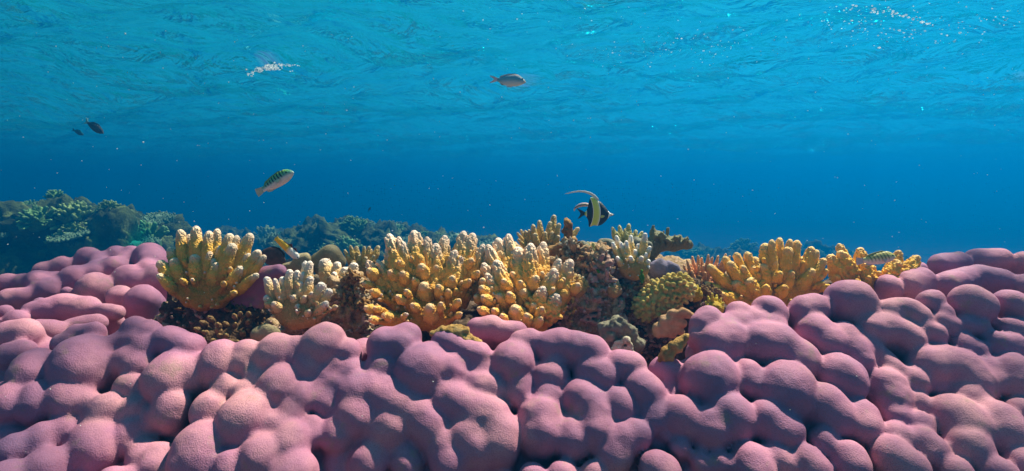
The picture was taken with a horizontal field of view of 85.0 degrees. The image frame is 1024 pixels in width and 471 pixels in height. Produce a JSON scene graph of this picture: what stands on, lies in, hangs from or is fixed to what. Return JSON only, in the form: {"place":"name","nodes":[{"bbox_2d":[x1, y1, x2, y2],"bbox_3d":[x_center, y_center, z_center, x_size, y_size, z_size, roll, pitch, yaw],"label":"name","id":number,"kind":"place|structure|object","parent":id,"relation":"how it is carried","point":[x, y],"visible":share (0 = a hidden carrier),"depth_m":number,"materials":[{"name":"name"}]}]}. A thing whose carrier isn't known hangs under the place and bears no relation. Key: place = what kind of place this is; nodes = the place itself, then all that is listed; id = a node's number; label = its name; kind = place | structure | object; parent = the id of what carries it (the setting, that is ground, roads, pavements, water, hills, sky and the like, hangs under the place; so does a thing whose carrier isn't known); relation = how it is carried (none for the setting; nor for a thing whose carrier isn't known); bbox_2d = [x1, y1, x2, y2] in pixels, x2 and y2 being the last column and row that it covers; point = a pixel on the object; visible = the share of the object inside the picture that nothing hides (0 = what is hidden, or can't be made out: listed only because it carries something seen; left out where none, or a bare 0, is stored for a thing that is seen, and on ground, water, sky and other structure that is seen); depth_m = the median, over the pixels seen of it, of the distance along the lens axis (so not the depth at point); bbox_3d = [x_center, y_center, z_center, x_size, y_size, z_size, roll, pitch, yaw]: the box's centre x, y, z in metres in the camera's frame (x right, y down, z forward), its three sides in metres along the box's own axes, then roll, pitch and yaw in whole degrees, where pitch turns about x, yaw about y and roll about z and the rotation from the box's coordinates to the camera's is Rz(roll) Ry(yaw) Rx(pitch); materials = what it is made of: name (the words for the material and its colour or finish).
{"place":"outdoors","nodes":[
{"label":"outdoors","id":0,"kind":"place"},
{"bbox_2d":[72,128,83,134],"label":"fish","id":1,"kind":"object","parent":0,"point":[78,132],"visible":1,"depth_m":4.94},
{"bbox_2d":[83,117,103,133],"bbox_3d":[-2.362,-0.617,3.160,0.127,0.049,0.023,34,4,-3],"label":"fish","id":2,"kind":"object","parent":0,"point":[95,127],"visible":1,"depth_m":3.15},
{"bbox_2d":[255,169,293,196],"bbox_3d":[-0.573,-0.129,1.343,0.114,0.036,0.025,-27,-1,13],"label":"fish","id":3,"kind":"object","parent":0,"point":[276,180],"visible":1,"depth_m":1.34},
{"bbox_2d":[261,246,290,264],"bbox_3d":[-0.563,0.051,1.329,0.074,0.049,0.015,20,4,-2],"label":"fish","id":4,"kind":"object","parent":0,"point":[274,255],"visible":0.75,"depth_m":1.32},
{"bbox_2d":[274,236,298,258],"bbox_3d":[-0.467,0.025,1.166,0.068,0.022,0.010,43,3,-3],"label":"fish","id":5,"kind":"object","parent":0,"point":[289,250],"visible":1,"depth_m":1.16},
{"bbox_2d":[490,74,525,86],"bbox_3d":[-0.013,-0.463,1.668,0.108,0.041,0.019,1,5,0],"label":"fish","id":6,"kind":"object","parent":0,"point":[510,80],"visible":1,"depth_m":1.66},
{"bbox_2d":[0,0,1023,182],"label":"water surface","id":7,"kind":"object","parent":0,"point":[934,112],"visible":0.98,"depth_m":9.30,"materials":[{"name":"blue liquid"}]},
{"bbox_2d":[247,2,1019,76],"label":"bubbles","id":8,"kind":"object","parent":7,"relation":"on","point":[270,67],"visible":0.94,"depth_m":4.96,"materials":[{"name":"white"}]},
{"bbox_2d":[0,0,1023,215],"label":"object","id":9,"kind":"structure","parent":0,"point":[913,196],"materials":[{"name":"blue liquid"}]},
{"bbox_2d":[5,33,1021,446],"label":"marine snow","id":10,"kind":"structure","parent":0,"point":[483,227],"depth_m":1.39,"materials":[{"name":"white"}]},
{"bbox_2d":[574,203,588,210],"bbox_3d":[0.201,-0.081,1.579,0.054,0.023,0.008,-4,5,0],"label":"fish","id":11,"kind":"object","parent":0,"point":[580,205],"visible":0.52,"depth_m":1.58},
{"bbox_2d":[142,212,1023,264],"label":"sea bed","id":12,"kind":"object","parent":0,"point":[925,237],"visible":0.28,"depth_m":65.83,"materials":[{"name":"blue sand"}]},
{"bbox_2d":[0,293,125,337],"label":"massive coral","id":13,"kind":"object","parent":12,"relation":"on","point":[54,315],"visible":0.27,"depth_m":1.07},
{"bbox_2d":[0,243,167,319],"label":"massive coral","id":14,"kind":"object","parent":12,"relation":"on","point":[126,279],"visible":0.54,"depth_m":1.26},
{"bbox_2d":[0,190,191,274],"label":"reef mound","id":15,"kind":"object","parent":12,"relation":"on","point":[59,223],"visible":0.38,"depth_m":5.61,"materials":[{"name":"teal stone"}]},
{"bbox_2d":[153,292,271,339],"bbox_3d":[-0.594,0.172,1.119,0.242,0.148,0.115,0,5,0],"label":"reef rock","id":16,"kind":"object","parent":12,"relation":"on","point":[173,311],"visible":0.3,"depth_m":1.08,"materials":[{"name":"stone"}]},
{"bbox_2d":[156,226,266,311],"bbox_3d":[-0.578,0.065,1.072,0.206,0.164,0.088,0,5,0],"label":"branching coral","id":17,"kind":"object","parent":16,"relation":"on","point":[214,268],"visible":1,"depth_m":1.07,"materials":[{"name":"yellow stone"}]},
{"bbox_2d":[228,264,286,309],"bbox_3d":[-0.511,0.104,1.112,0.126,0.094,0.041,0,5,0],"label":"dome coral","id":18,"kind":"object","parent":16,"relation":"on","point":[254,294],"visible":0.44,"depth_m":1.10},
{"bbox_2d":[282,253,313,272],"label":"dome coral","id":19,"kind":"object","parent":16,"relation":"on","point":[294,265],"visible":0.49,"depth_m":1.17},
{"bbox_2d":[193,311,250,343],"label":"branching coral","id":20,"kind":"object","parent":12,"relation":"on","point":[234,331],"visible":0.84,"depth_m":0.99},
{"bbox_2d":[202,225,283,252],"bbox_3d":[-6.961,1.619,13.396,5.768,3.764,4.852,0,5,0],"label":"reef mound","id":21,"kind":"object","parent":12,"relation":"on","point":[242,233],"visible":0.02,"depth_m":13.28,"materials":[{"name":"teal stone"}]},
{"bbox_2d":[250,323,280,340],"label":"dome coral","id":22,"kind":"object","parent":12,"relation":"on","point":[260,332],"visible":0.68,"depth_m":0.96},
{"bbox_2d":[311,244,345,274],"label":"dome coral","id":23,"kind":"object","parent":12,"relation":"on","point":[332,253],"visible":0.56,"depth_m":1.19},
{"bbox_2d":[257,214,502,281],"bbox_3d":[-1.917,0.955,8.366,5.221,2.556,3.315,0,5,0],"label":"reef mound","id":24,"kind":"object","parent":12,"relation":"on","point":[315,233],"visible":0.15,"depth_m":7.61,"materials":[{"name":"teal stone"}]},
{"bbox_2d":[372,301,561,341],"bbox_3d":[-0.098,0.184,1.101,0.432,0.110,0.099,0,5,0],"label":"reef rock","id":25,"kind":"object","parent":12,"relation":"on","point":[470,311],"visible":0.06,"depth_m":1.07,"materials":[{"name":"brown stone"}]},
{"bbox_2d":[263,268,375,339],"bbox_3d":[-0.366,0.139,1.071,0.247,0.160,0.102,0,5,0],"label":"reef rock","id":26,"kind":"object","parent":25,"relation":"on","point":[351,297],"visible":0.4,"depth_m":1.05,"materials":[{"name":"stone"}]},
{"bbox_2d":[263,261,337,329],"bbox_3d":[-0.375,0.108,1.000,0.145,0.121,0.071,0,5,0],"label":"branching coral","id":27,"kind":"object","parent":26,"relation":"on","point":[292,300],"visible":1,"depth_m":0.99},
{"bbox_2d":[318,258,358,287],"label":"branching coral","id":28,"kind":"object","parent":26,"relation":"on","point":[327,267],"visible":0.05,"depth_m":1.11},
{"bbox_2d":[362,230,484,332],"bbox_3d":[-0.160,0.086,1.010,0.224,0.185,0.148,0,5,0],"label":"branching coral","id":29,"kind":"object","parent":25,"relation":"on","point":[435,285],"visible":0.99,"depth_m":1.01},
{"bbox_2d":[467,315,526,350],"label":"massive coral","id":30,"kind":"object","parent":12,"relation":"on","point":[492,332],"visible":0.39,"depth_m":0.93},
{"bbox_2d":[473,234,580,331],"bbox_3d":[0.028,0.096,1.017,0.195,0.190,0.133,0,5,0],"label":"branching coral","id":31,"kind":"object","parent":30,"relation":"on","point":[520,284],"visible":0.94,"depth_m":1.01},
{"bbox_2d":[269,241,726,319],"bbox_3d":[-0.015,0.123,1.345,1.192,0.226,0.145,0,5,0],"label":"reef rock","id":32,"kind":"object","parent":12,"relation":"on","point":[679,261],"visible":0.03,"depth_m":1.32,"materials":[{"name":"brown stone"}]},
{"bbox_2d":[344,245,379,276],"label":"branching coral","id":33,"kind":"object","parent":32,"relation":"on","point":[358,258],"visible":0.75,"depth_m":1.28},
{"bbox_2d":[517,215,579,249],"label":"branching coral","id":34,"kind":"object","parent":32,"relation":"on","point":[550,235],"visible":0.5,"depth_m":1.23},
{"bbox_2d":[578,240,592,249],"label":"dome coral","id":35,"kind":"object","parent":34,"relation":"on","point":[583,242],"visible":0.13,"depth_m":1.22},
{"bbox_2d":[587,241,595,250],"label":"branching coral","id":36,"kind":"object","parent":32,"relation":"on","point":[593,245],"visible":0.21,"depth_m":1.25},
{"bbox_2d":[597,237,652,250],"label":"dome coral","id":37,"kind":"object","parent":32,"relation":"on","point":[636,240],"visible":0.27,"depth_m":1.25},
{"bbox_2d":[611,223,642,242],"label":"branching coral","id":38,"kind":"object","parent":32,"relation":"on","point":[622,235],"visible":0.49,"depth_m":1.33},
{"bbox_2d":[647,225,692,258],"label":"spiky coral","id":39,"kind":"object","parent":32,"relation":"on","point":[661,241],"visible":0.93,"depth_m":1.29},
{"bbox_2d":[0,280,1023,470],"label":"massive coral","id":40,"kind":"object","parent":12,"relation":"on","point":[767,383],"visible":1,"depth_m":0.80},
{"bbox_2d":[597,315,645,352],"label":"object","id":41,"kind":"object","parent":40,"relation":"attached to","point":[614,332],"visible":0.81,"depth_m":0.97,"materials":[{"name":"grey stone"}]},
{"bbox_2d":[550,236,629,334],"bbox_3d":[0.140,0.112,1.083,0.167,0.224,0.134,0,5,0],"label":"reef rock","id":42,"kind":"object","parent":12,"relation":"on","point":[592,307],"visible":0.51,"depth_m":1.05,"materials":[{"name":"stone"}]},
{"bbox_2d":[547,243,562,256],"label":"reef rock","id":43,"kind":"object","parent":42,"relation":"on","point":[554,251],"visible":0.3,"depth_m":1.11,"materials":[{"name":"brown stone"}]},
{"bbox_2d":[560,218,577,242],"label":"knobby coral","id":44,"kind":"object","parent":42,"relation":"on","point":[567,230],"visible":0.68,"depth_m":1.16},
{"bbox_2d":[572,273,589,297],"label":"branching coral","id":45,"kind":"object","parent":42,"relation":"on","point":[585,286],"visible":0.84,"depth_m":1.02},
{"bbox_2d":[607,277,621,297],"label":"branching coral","id":46,"kind":"object","parent":42,"relation":"on","point":[614,289],"visible":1,"depth_m":1.03},
{"bbox_2d":[596,269,644,283],"bbox_3d":[0.202,0.076,1.040,0.091,0.027,0.007,0,5,0],"label":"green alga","id":47,"kind":"object","parent":42,"relation":"attached to","point":[641,277],"visible":1,"depth_m":1.04,"materials":[{"name":"green plant"}]},
{"bbox_2d":[652,307,693,337],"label":"finger coral","id":48,"kind":"object","parent":12,"relation":"on","point":[671,323],"visible":0.98,"depth_m":1.00},
{"bbox_2d":[635,270,723,366],"bbox_3d":[0.313,0.178,1.117,0.221,0.216,0.106,0,5,0],"label":"reef rock","id":49,"kind":"object","parent":12,"relation":"on","point":[650,352],"visible":0.3,"depth_m":1.09,"materials":[{"name":"stone"}]},
{"bbox_2d":[611,265,663,342],"bbox_3d":[0.240,0.132,1.107,0.168,0.209,0.105,0,5,0],"label":"reef rock","id":50,"kind":"object","parent":49,"relation":"on","point":[631,289],"visible":0.23,"depth_m":1.08,"materials":[{"name":"stone"}]},
{"bbox_2d":[611,233,651,280],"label":"branching coral","id":51,"kind":"object","parent":50,"relation":"on","point":[632,261],"visible":0.99,"depth_m":1.06},
{"bbox_2d":[630,271,696,322],"bbox_3d":[0.286,0.116,1.049,0.122,0.099,0.056,0,5,0],"label":"nodule coral","id":52,"kind":"object","parent":50,"relation":"on","point":[658,297],"visible":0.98,"depth_m":1.03},
{"bbox_2d":[650,258,680,278],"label":"dome coral","id":53,"kind":"object","parent":49,"relation":"on","point":[660,268],"visible":0.58,"depth_m":1.14},
{"bbox_2d":[693,283,702,301],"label":"branching coral","id":54,"kind":"object","parent":49,"relation":"on","point":[698,295],"visible":0.45,"depth_m":1.06},
{"bbox_2d":[705,293,723,312],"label":"branching coral","id":55,"kind":"object","parent":49,"relation":"on","point":[715,302],"visible":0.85,"depth_m":1.03},
{"bbox_2d":[723,278,832,312],"bbox_3d":[0.642,0.151,1.217,0.534,0.128,0.104,0,5,0],"label":"reef rock","id":56,"kind":"object","parent":12,"relation":"on","point":[827,281],"visible":0.01,"depth_m":1.19,"materials":[{"name":"brown stone"}]},
{"bbox_2d":[683,253,730,283],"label":"branching coral","id":57,"kind":"object","parent":56,"relation":"on","point":[694,269],"visible":0.5,"depth_m":1.22},
{"bbox_2d":[704,237,829,305],"bbox_3d":[0.514,0.087,1.135,0.260,0.162,0.084,0,5,0],"label":"branching coral","id":58,"kind":"object","parent":56,"relation":"on","point":[787,274],"visible":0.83,"depth_m":1.13},
{"bbox_2d":[826,243,921,289],"bbox_3d":[0.764,0.084,1.179,0.199,0.132,0.074,0,5,0],"label":"branching coral","id":59,"kind":"object","parent":56,"relation":"on","point":[841,265],"visible":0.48,"depth_m":1.17},
{"bbox_2d":[663,238,907,280],"bbox_3d":[5.825,1.580,12.148,6.906,2.915,4.597,0,5,0],"label":"reef mound","id":60,"kind":"object","parent":12,"relation":"on","point":[741,246],"visible":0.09,"depth_m":12.62,"materials":[{"name":"teal stone"}]},
{"bbox_2d":[874,248,1023,299],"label":"massive coral","id":61,"kind":"object","parent":12,"relation":"on","point":[993,270],"visible":0.36,"depth_m":1.15},
{"bbox_2d":[565,191,613,226],"bbox_3d":[0.215,-0.074,1.547,0.139,0.100,0.026,2,5,0],"label":"fish","id":62,"kind":"object","parent":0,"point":[597,213],"visible":1,"depth_m":1.54},
{"bbox_2d":[856,251,895,264],"bbox_3d":[0.668,0.042,1.024,0.080,0.025,0.017,-7,6,-7],"label":"fish","id":63,"kind":"object","parent":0,"point":[881,257],"visible":1,"depth_m":1.02}
]}

